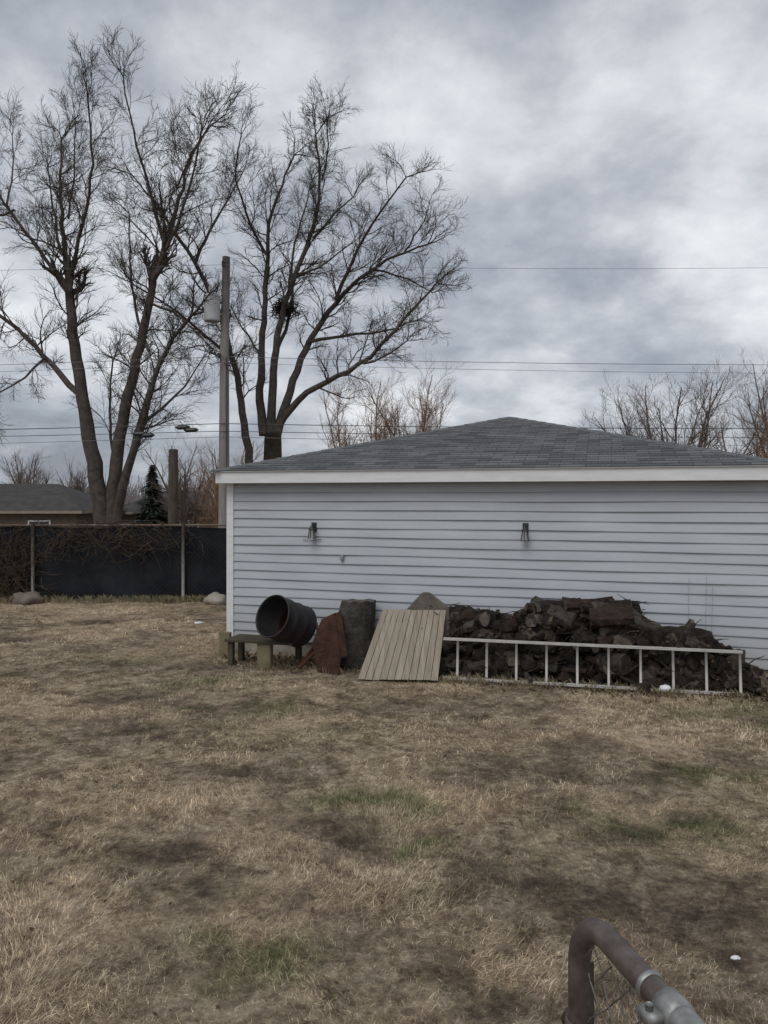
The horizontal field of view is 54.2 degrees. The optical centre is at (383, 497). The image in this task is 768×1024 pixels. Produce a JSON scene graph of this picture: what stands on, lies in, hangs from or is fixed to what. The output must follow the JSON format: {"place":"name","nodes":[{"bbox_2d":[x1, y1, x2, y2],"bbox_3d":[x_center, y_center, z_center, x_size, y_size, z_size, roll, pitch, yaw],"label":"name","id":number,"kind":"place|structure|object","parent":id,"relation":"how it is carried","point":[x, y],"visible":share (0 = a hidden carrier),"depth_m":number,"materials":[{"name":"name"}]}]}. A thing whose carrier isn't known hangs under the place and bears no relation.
{"place":"outdoors","nodes":[
{"label":"outdoors","id":0,"kind":"place"},
{"bbox_2d":[29,522,48,526],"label":"window glass","id":1,"kind":"object","parent":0,"point":[40,523],"visible":0.21,"depth_m":42.93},
{"bbox_2d":[0,510,93,527],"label":"walls","id":2,"kind":"structure","parent":0,"point":[19,518],"depth_m":43.00,"materials":[{"name":"brown brick"}]},
{"bbox_2d":[28,520,50,526],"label":"window","id":3,"kind":"structure","parent":2,"relation":"attached to","point":[39,521],"depth_m":42.95,"materials":[{"name":"white plastic"}]},
{"bbox_2d":[0,484,126,510],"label":"roof","id":4,"kind":"structure","parent":2,"relation":"on","point":[36,497],"depth_m":44.59,"materials":[{"name":"grey"}]},
{"bbox_2d":[0,509,126,513],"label":"fascia","id":5,"kind":"structure","parent":2,"relation":"attached to","point":[44,512],"depth_m":42.48,"materials":[{"name":"beige wood"}]},
{"bbox_2d":[121,520,198,526],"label":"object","id":6,"kind":"structure","parent":2,"relation":"attached to","point":[154,521],"depth_m":49.95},
{"bbox_2d":[121,514,216,527],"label":"walls","id":7,"kind":"structure","parent":0,"point":[128,518],"depth_m":50.00,"materials":[{"name":"beige brick"}]},
{"bbox_2d":[122,512,210,513],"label":"fascia","id":8,"kind":"structure","parent":7,"relation":"attached to","point":[147,512],"depth_m":49.48,"materials":[{"name":"beige wood"}]},
{"bbox_2d":[123,491,217,511],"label":"roof","id":9,"kind":"structure","parent":7,"relation":"on","point":[131,507],"depth_m":50.83,"materials":[{"name":"grey"}]},
{"bbox_2d":[0,599,767,1023],"bbox_3d":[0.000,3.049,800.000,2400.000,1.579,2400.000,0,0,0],"label":"ground","id":10,"kind":"structure","parent":0,"point":[640,901],"depth_m":5.09,"materials":[{"name":"beige plant"}]},
{"bbox_2d":[0,449,54,483],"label":"bare tree","id":11,"kind":"object","parent":10,"relation":"on","point":[11,475],"visible":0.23,"depth_m":68.49,"materials":[{"name":"plant"}]},
{"bbox_2d":[11,591,43,604],"bbox_3d":[-7.723,2.222,16.220,0.640,0.388,0.537,0,0,41],"label":"boulder","id":12,"kind":"object","parent":10,"relation":"on","point":[28,598],"visible":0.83,"depth_m":16.06,"materials":[{"name":"grey stone"}]},
{"bbox_2d":[8,448,54,483],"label":"bare tree","id":13,"kind":"object","parent":10,"relation":"on","point":[19,478],"visible":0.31,"depth_m":54.08,"materials":[{"name":"plant"}]},
{"bbox_2d":[49,453,89,493],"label":"bare tree","id":14,"kind":"object","parent":10,"relation":"on","point":[80,487],"visible":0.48,"depth_m":71.08,"materials":[{"name":"plant"}]},
{"bbox_2d":[0,523,226,598],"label":"privacy fence","id":15,"kind":"object","parent":10,"relation":"on","point":[196,572],"visible":0.55,"depth_m":16.64,"materials":[{"name":"black fabric"}]},
{"bbox_2d":[0,520,203,598],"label":"dried vines","id":16,"kind":"object","parent":15,"relation":"attached to","point":[7,571],"visible":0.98,"depth_m":16.50,"materials":[{"name":"brown plant"}]},
{"bbox_2d":[44,469,214,504],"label":"distant treeline","id":17,"kind":"object","parent":10,"relation":"on","point":[132,496],"visible":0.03,"depth_m":102.56,"materials":[{"name":"brown plant"}]},
{"bbox_2d":[0,19,265,527],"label":"bare tree","id":18,"kind":"object","parent":10,"relation":"on","point":[108,500],"visible":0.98,"depth_m":20.91,"materials":[{"name":"brown plant"}]},
{"bbox_2d":[128,464,167,526],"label":"pine tree","id":19,"kind":"object","parent":10,"relation":"on","point":[152,506],"visible":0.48,"depth_m":48.60,"materials":[{"name":"green plant"}]},
{"bbox_2d":[168,449,177,526],"bbox_3d":[-5.345,0.590,19.000,0.280,3.621,0.272,0,0,0],"label":"wooden post","id":20,"kind":"object","parent":10,"relation":"on","point":[173,485],"visible":0.63,"depth_m":18.90,"materials":[{"name":"brown wood"}]},
{"bbox_2d":[139,434,217,526],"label":"bare tree","id":21,"kind":"object","parent":10,"relation":"on","point":[183,499],"visible":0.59,"depth_m":47.68,"materials":[{"name":"brown plant"}]},
{"bbox_2d":[203,592,226,604],"bbox_3d":[-3.616,2.220,16.113,0.526,0.386,0.442,0,0,0],"label":"boulder","id":22,"kind":"object","parent":10,"relation":"on","point":[215,598],"visible":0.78,"depth_m":15.99,"materials":[{"name":"stone"}]},
{"bbox_2d":[204,256,229,527],"bbox_3d":[-4.426,-1.951,19.898,0.691,8.902,0.435,0,0,-27],"label":"utility pole","id":23,"kind":"object","parent":10,"relation":"on","point":[212,314],"visible":0.84,"depth_m":19.89,"materials":[{"name":"brown wood"}]},
{"bbox_2d":[0,265,767,445],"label":"power lines","id":24,"kind":"object","parent":23,"relation":"attached to","point":[382,367],"visible":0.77,"depth_m":19.92,"materials":[{"name":"grey metal"}]},
{"bbox_2d":[132,425,197,437],"bbox_3d":[-5.766,-1.740,19.800,1.732,0.340,0.120,0,0,0],"label":"cable splice case","id":25,"kind":"object","parent":24,"relation":"attached to","point":[185,428],"visible":1,"depth_m":19.75,"materials":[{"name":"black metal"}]},
{"bbox_2d":[179,432,263,527],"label":"bare tree","id":26,"kind":"object","parent":10,"relation":"on","point":[211,508],"visible":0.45,"depth_m":44.76,"materials":[{"name":"brown plant"}]},
{"bbox_2d":[219,631,231,655],"bbox_3d":[-2.293,2.130,10.905,0.170,0.360,0.115,0,0,16],"label":"wood block","id":27,"kind":"object","parent":10,"relation":"on","point":[223,645],"depth_m":10.85,"materials":[{"name":"beige wood"}]},
{"bbox_2d":[224,634,301,667],"bbox_3d":[-1.639,2.121,10.333,1.002,0.368,0.455,0,0,16],"label":"wooden bench","id":28,"kind":"object","parent":10,"relation":"on","point":[264,651],"visible":0.71,"depth_m":10.24,"materials":[{"name":"brown wood"}]},
{"bbox_2d":[255,595,316,646],"bbox_3d":[-1.304,1.661,10.063,0.603,0.583,0.580,0,-22,38],"label":"barrel","id":29,"kind":"object","parent":28,"relation":"on","point":[280,618],"visible":0.99,"depth_m":10.03,"materials":[{"name":"paint"}]},
{"bbox_2d":[76,71,471,463],"bbox_3d":[-2.824,-5.245,23.877,11.711,15.290,6.312,0,0,0],"label":"bare tree","id":30,"kind":"object","parent":10,"relation":"on","point":[271,434],"visible":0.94,"depth_m":23.65,"materials":[{"name":"brown plant"}]},
{"bbox_2d":[267,295,308,322],"bbox_3d":[-3.081,-5.965,23.854,1.329,0.882,1.417,0,0,0],"label":"bird nest","id":31,"kind":"object","parent":30,"relation":"on","point":[289,311],"visible":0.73,"depth_m":23.76,"materials":[{"name":"black plant"}]},
{"bbox_2d":[297,612,346,674],"bbox_3d":[-0.803,1.918,9.952,0.734,0.772,0.357,0,0,18],"label":"rusty metal tray","id":32,"kind":"object","parent":10,"relation":"on","point":[328,650],"visible":1,"depth_m":9.89,"materials":[{"name":"brown metal"}]},
{"bbox_2d":[338,599,375,668],"bbox_3d":[-0.385,1.849,10.278,0.546,0.927,0.505,0,0,0],"label":"tree stump","id":33,"kind":"object","parent":10,"relation":"on","point":[358,618],"visible":0.7,"depth_m":10.08,"materials":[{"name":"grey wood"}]},
{"bbox_2d":[313,366,437,449],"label":"bare tree","id":34,"kind":"object","parent":10,"relation":"on","point":[348,436],"visible":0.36,"depth_m":40.29,"materials":[{"name":"brown plant"}]},
{"bbox_2d":[0,593,767,702],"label":"weeds","id":35,"kind":"object","parent":10,"relation":"on","point":[136,599],"visible":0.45,"depth_m":9.77,"materials":[{"name":"brown plant"}]},
{"bbox_2d":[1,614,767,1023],"bbox_3d":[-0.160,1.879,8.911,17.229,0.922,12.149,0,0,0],"label":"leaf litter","id":36,"kind":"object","parent":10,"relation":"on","point":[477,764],"visible":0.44,"depth_m":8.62,"materials":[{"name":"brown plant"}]},
{"bbox_2d":[358,609,445,680],"bbox_3d":[0.241,1.874,9.590,1.108,0.820,0.554,0,0,3],"label":"wooden pallet","id":37,"kind":"object","parent":10,"relation":"on","point":[421,646],"visible":1,"depth_m":9.54,"materials":[{"name":"brown wood"}]},
{"bbox_2d":[340,351,468,439],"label":"bare tree","id":38,"kind":"object","parent":10,"relation":"on","point":[424,409],"visible":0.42,"depth_m":40.75,"materials":[{"name":"brown plant"}]},
{"bbox_2d":[396,592,450,674],"bbox_3d":[0.533,1.784,9.879,0.766,1.066,0.182,0,-8,11],"label":"stone slab","id":39,"kind":"object","parent":10,"relation":"on","point":[423,600],"depth_m":9.83,"materials":[{"name":"grey stone"}]},
{"bbox_2d":[210,417,767,676],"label":"garage","id":40,"kind":"structure","parent":10,"relation":"on","point":[662,529],"depth_m":10.10,"materials":[{"name":"plastic"}]},
{"bbox_2d":[308,522,316,538],"bbox_3d":[-1.023,0.478,10.722,0.106,0.236,0.165,0,0,16],"label":"wall light","id":41,"kind":"object","parent":40,"relation":"attached to","point":[312,529],"visible":1,"depth_m":10.69,"materials":[{"name":"black metal"}]},
{"bbox_2d":[521,523,528,540],"bbox_3d":[1.854,0.458,9.870,0.106,0.236,0.165,0,0,16],"label":"wall light","id":42,"kind":"object","parent":40,"relation":"attached to","point":[524,534],"visible":1,"depth_m":9.82,"materials":[{"name":"black metal"}]},
{"bbox_2d":[412,594,767,695],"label":"firewood pile","id":43,"kind":"object","parent":10,"relation":"on","point":[604,615],"visible":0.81,"depth_m":9.21,"materials":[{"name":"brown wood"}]},
{"bbox_2d":[688,576,712,631],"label":"wire stakes","id":44,"kind":"object","parent":43,"relation":"on","point":[712,602],"visible":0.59,"depth_m":9.25,"materials":[{"name":"metal"}]},
{"bbox_2d":[443,637,746,695],"bbox_3d":[2.450,2.022,9.038,3.503,0.530,0.074,0,-7,14],"label":"ladder","id":45,"kind":"object","parent":10,"relation":"on","point":[640,648],"visible":0.77,"depth_m":8.99,"materials":[{"name":"metal"}]},
{"bbox_2d":[561,918,705,1023],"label":"chain link gate","id":46,"kind":"structure","parent":10,"relation":"on","point":[664,1003],"depth_m":1.23,"materials":[{"name":"metal"}]},
{"bbox_2d":[659,685,670,692],"bbox_3d":[3.280,2.229,8.760,0.148,0.092,0.092,0,0,14],"label":"plastic bag","id":47,"kind":"object","parent":10,"relation":"on","point":[664,687],"visible":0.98,"depth_m":8.73,"materials":[{"name":"white plastic"}]},
{"bbox_2d":[570,351,767,456],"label":"bare tree","id":48,"kind":"object","parent":10,"relation":"on","point":[704,423],"visible":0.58,"depth_m":37.13,"materials":[{"name":"brown plant"}]},
{"bbox_2d":[698,397,767,457],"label":"bare tree","id":49,"kind":"object","parent":10,"relation":"on","point":[759,449],"visible":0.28,"depth_m":37.34,"materials":[{"name":"brown plant"}]},
{"bbox_2d":[730,955,740,959],"bbox_3d":[1.740,2.279,3.720,0.052,0.020,0.029,0,0,0],"label":"paper scrap","id":50,"kind":"object","parent":10,"relation":"on","point":[734,957],"visible":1,"depth_m":3.71,"materials":[{"name":"white paper"}]},
{"bbox_2d":[714,343,767,457],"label":"bare tree","id":51,"kind":"object","parent":10,"relation":"on","point":[758,402],"visible":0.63,"depth_m":42.53,"materials":[{"name":"brown plant"}]},
{"bbox_2d":[0,0,767,494],"label":"sky","id":52,"kind":"structure","parent":0,"point":[574,133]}
]}

